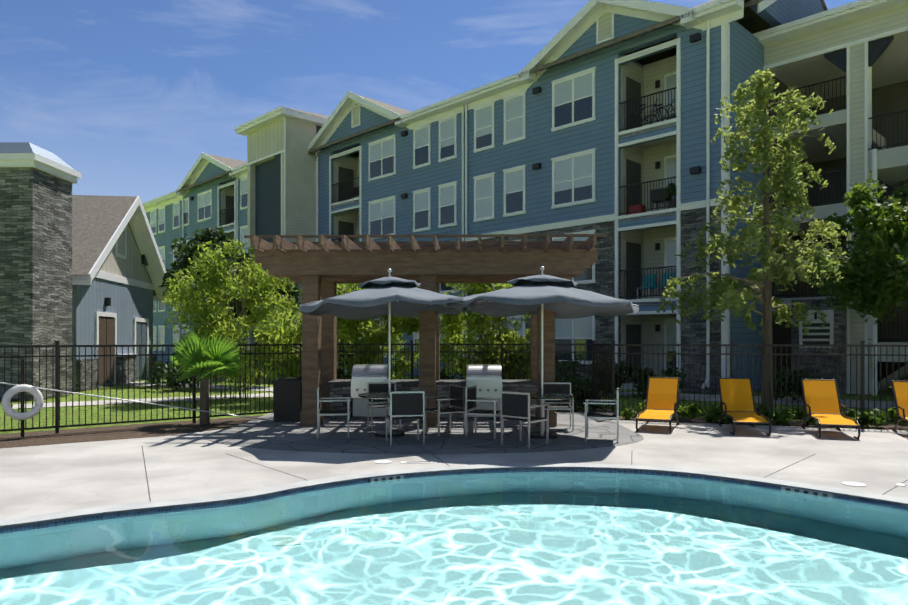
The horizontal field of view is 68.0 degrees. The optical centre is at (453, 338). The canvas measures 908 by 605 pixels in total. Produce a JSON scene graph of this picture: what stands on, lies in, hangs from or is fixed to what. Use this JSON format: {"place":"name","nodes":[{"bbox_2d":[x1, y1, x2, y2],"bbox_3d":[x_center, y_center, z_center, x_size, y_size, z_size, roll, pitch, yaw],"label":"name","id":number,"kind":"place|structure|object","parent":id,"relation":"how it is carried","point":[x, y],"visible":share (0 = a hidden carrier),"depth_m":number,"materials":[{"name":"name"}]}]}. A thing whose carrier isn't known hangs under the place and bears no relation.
{"place":"outdoors","nodes":[
{"label":"outdoors","id":0,"kind":"place"},
{"bbox_2d":[0,0,857,202],"label":"sky","id":1,"kind":"structure","parent":0,"point":[129,94],"materials":[{"name":"blue"}]},
{"bbox_2d":[0,362,907,433],"bbox_3d":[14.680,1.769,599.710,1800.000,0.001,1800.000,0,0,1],"label":"lawn ground","id":2,"kind":"structure","parent":0,"point":[632,402],"depth_m":17.54,"materials":[{"name":"green plant"}]},
{"bbox_2d":[0,142,80,399],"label":"chimney stone","id":3,"kind":"object","parent":2,"relation":"on","point":[36,182],"visible":0.91,"depth_m":19.22,"materials":[{"name":"grey stone"}]},
{"bbox_2d":[72,195,166,390],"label":"clubhouse","id":4,"kind":"structure","parent":2,"relation":"on","point":[118,269],"depth_m":25.43,"materials":[{"name":"blue wood"}]},
{"bbox_2d":[159,226,301,384],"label":"trees","id":5,"kind":"object","parent":2,"relation":"on","point":[184,250],"depth_m":26.41,"materials":[{"name":"green plant"}]},
{"bbox_2d":[159,238,529,399],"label":"trees","id":6,"kind":"object","parent":2,"relation":"on","point":[217,282],"depth_m":18.02,"materials":[{"name":"green plant"}]},
{"bbox_2d":[0,413,907,518],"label":"pool deck","id":7,"kind":"structure","parent":2,"relation":"on","point":[40,479],"depth_m":9.52,"materials":[{"name":"concrete"}]},
{"bbox_2d":[205,413,643,453],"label":"paved patio","id":8,"kind":"structure","parent":7,"relation":"on","point":[292,436],"depth_m":11.80,"materials":[{"name":"grey concrete"}]},
{"bbox_2d":[272,377,301,421],"bbox_3d":[-3.479,1.289,14.305,0.620,0.900,0.610,0,0,1],"label":"trash bin","id":9,"kind":"object","parent":8,"relation":"on","point":[287,399],"visible":0.76,"depth_m":14.03,"materials":[{"name":"grey"}]},
{"bbox_2d":[244,233,605,426],"bbox_3d":[-0.544,-0.131,14.282,6.970,3.740,3.450,0,0,1],"label":"pergola","id":10,"kind":"object","parent":8,"relation":"on","point":[321,268],"visible":0.85,"depth_m":13.30,"materials":[{"name":"brown wood"}]},
{"bbox_2d":[328,364,536,418],"bbox_3d":[-0.415,1.159,14.829,4.580,1.160,0.930,0,0,1],"label":"grill counter","id":11,"kind":"object","parent":8,"relation":"on","point":[487,380],"visible":0.65,"depth_m":14.47,"materials":[{"name":"stone"}]},
{"bbox_2d":[317,382,618,448],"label":"dining sets","id":12,"kind":"object","parent":8,"relation":"on","point":[399,405],"visible":0.92,"depth_m":11.75,"materials":[{"name":"silver metal"}]},
{"bbox_2d":[299,266,638,394],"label":"patio umbrellas","id":13,"kind":"object","parent":12,"relation":"on","point":[389,295],"visible":1,"depth_m":11.71,"materials":[{"name":"fabric"}]},
{"bbox_2d":[0,463,907,604],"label":"pool","id":14,"kind":"structure","parent":7,"relation":"in","point":[550,534],"depth_m":5.87,"materials":[{"name":"liquid"}]},
{"bbox_2d":[368,475,832,497],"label":"depth markers","id":15,"kind":"object","parent":14,"relation":"on","point":[782,487],"visible":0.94,"depth_m":7.89,"materials":[{"name":"black"}]},
{"bbox_2d":[142,446,907,501],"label":"deck joints","id":16,"kind":"object","parent":7,"relation":"on","point":[442,461],"visible":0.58,"depth_m":8.92,"materials":[{"name":"grey concrete"}]},
{"bbox_2d":[374,460,865,486],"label":"skimmer lids","id":17,"kind":"object","parent":7,"relation":"on","point":[856,484],"visible":0.96,"depth_m":8.09,"materials":[{"name":"white plastic"}]},
{"bbox_2d":[400,461,907,486],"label":"deck markers","id":18,"kind":"object","parent":7,"relation":"on","point":[897,484],"visible":0.92,"depth_m":9.41,"materials":[{"name":"white"}]},
{"bbox_2d":[636,377,907,439],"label":"lounge chairs","id":19,"kind":"object","parent":7,"relation":"on","point":[822,403],"visible":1,"depth_m":13.04,"materials":[{"name":"yellow fabric"}]},
{"bbox_2d":[0,410,907,448],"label":"mulch bed","id":20,"kind":"object","parent":2,"relation":"on","point":[51,437],"depth_m":12.85,"materials":[{"name":"brown soil"}]},
{"bbox_2d":[170,329,245,423],"bbox_3d":[-5.121,0.760,13.678,1.603,1.959,1.670,0,0,1],"label":"palm","id":21,"kind":"object","parent":20,"relation":"on","point":[194,350],"depth_m":13.57,"materials":[{"name":"green plant"}]},
{"bbox_2d":[191,361,221,378],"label":"palm petioles","id":22,"kind":"object","parent":21,"relation":"attached to","point":[208,376],"visible":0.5,"depth_m":13.74,"materials":[{"name":"green plant"}]},
{"bbox_2d":[0,340,907,433],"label":"pool fence","id":23,"kind":"object","parent":20,"relation":"on","point":[57,356],"visible":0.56,"depth_m":13.84,"materials":[{"name":"black metal"}]},
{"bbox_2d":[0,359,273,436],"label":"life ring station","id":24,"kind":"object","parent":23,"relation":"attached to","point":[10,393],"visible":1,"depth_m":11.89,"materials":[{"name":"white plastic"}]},
{"bbox_2d":[654,69,851,410],"bbox_3d":[7.261,-2.370,16.260,4.677,8.221,4.988,0,0,1],"label":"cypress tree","id":25,"kind":"object","parent":20,"relation":"on","point":[728,286],"depth_m":16.05,"materials":[{"name":"green plant"}]},
{"bbox_2d":[620,403,907,427],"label":"shrubs","id":26,"kind":"object","parent":20,"relation":"on","point":[877,419],"visible":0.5,"depth_m":13.65,"materials":[{"name":"green plant"}]},
{"bbox_2d":[146,357,823,408],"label":"shrubs","id":27,"kind":"object","parent":2,"relation":"on","point":[640,374],"visible":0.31,"depth_m":20.11,"materials":[{"name":"green plant"}]},
{"bbox_2d":[142,0,907,394],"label":"apartment","id":28,"kind":"structure","parent":2,"relation":"on","point":[550,138],"depth_m":24.43,"materials":[{"name":"blue wood"}]},
{"bbox_2d":[347,99,675,298],"bbox_3d":[1.011,-4.824,29.474,0.690,6.926,18.967,0,0,-45],"label":"balcony railing","id":29,"kind":"object","parent":28,"relation":"attached to","point":[634,207],"visible":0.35,"depth_m":23.48,"materials":[{"name":"black metal"}]},
{"bbox_2d":[664,183,675,198],"bbox_3d":[7.524,-5.013,22.900,0.686,0.577,0.694,0,0,20],"label":"balcony plant foliage","id":30,"kind":"object","parent":28,"relation":"on","point":[670,191],"visible":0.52,"depth_m":22.78,"materials":[{"name":"green plant"}]},
{"bbox_2d":[670,199,675,207],"bbox_3d":[7.502,-4.511,22.832,0.340,0.400,0.323,0,0,-45],"label":"balcony plant pot","id":31,"kind":"object","parent":28,"relation":"on","point":[673,203],"visible":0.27,"depth_m":22.72,"materials":[{"name":"black"}]},
{"bbox_2d":[811,179,907,324],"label":"tree","id":32,"kind":"object","parent":2,"relation":"on","point":[878,228],"depth_m":16.67,"materials":[{"name":"green plant"}]},
{"bbox_2d":[12,382,897,408],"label":"sidewalk","id":33,"kind":"structure","parent":0,"point":[691,397],"depth_m":19.36,"materials":[{"name":"grey concrete"}]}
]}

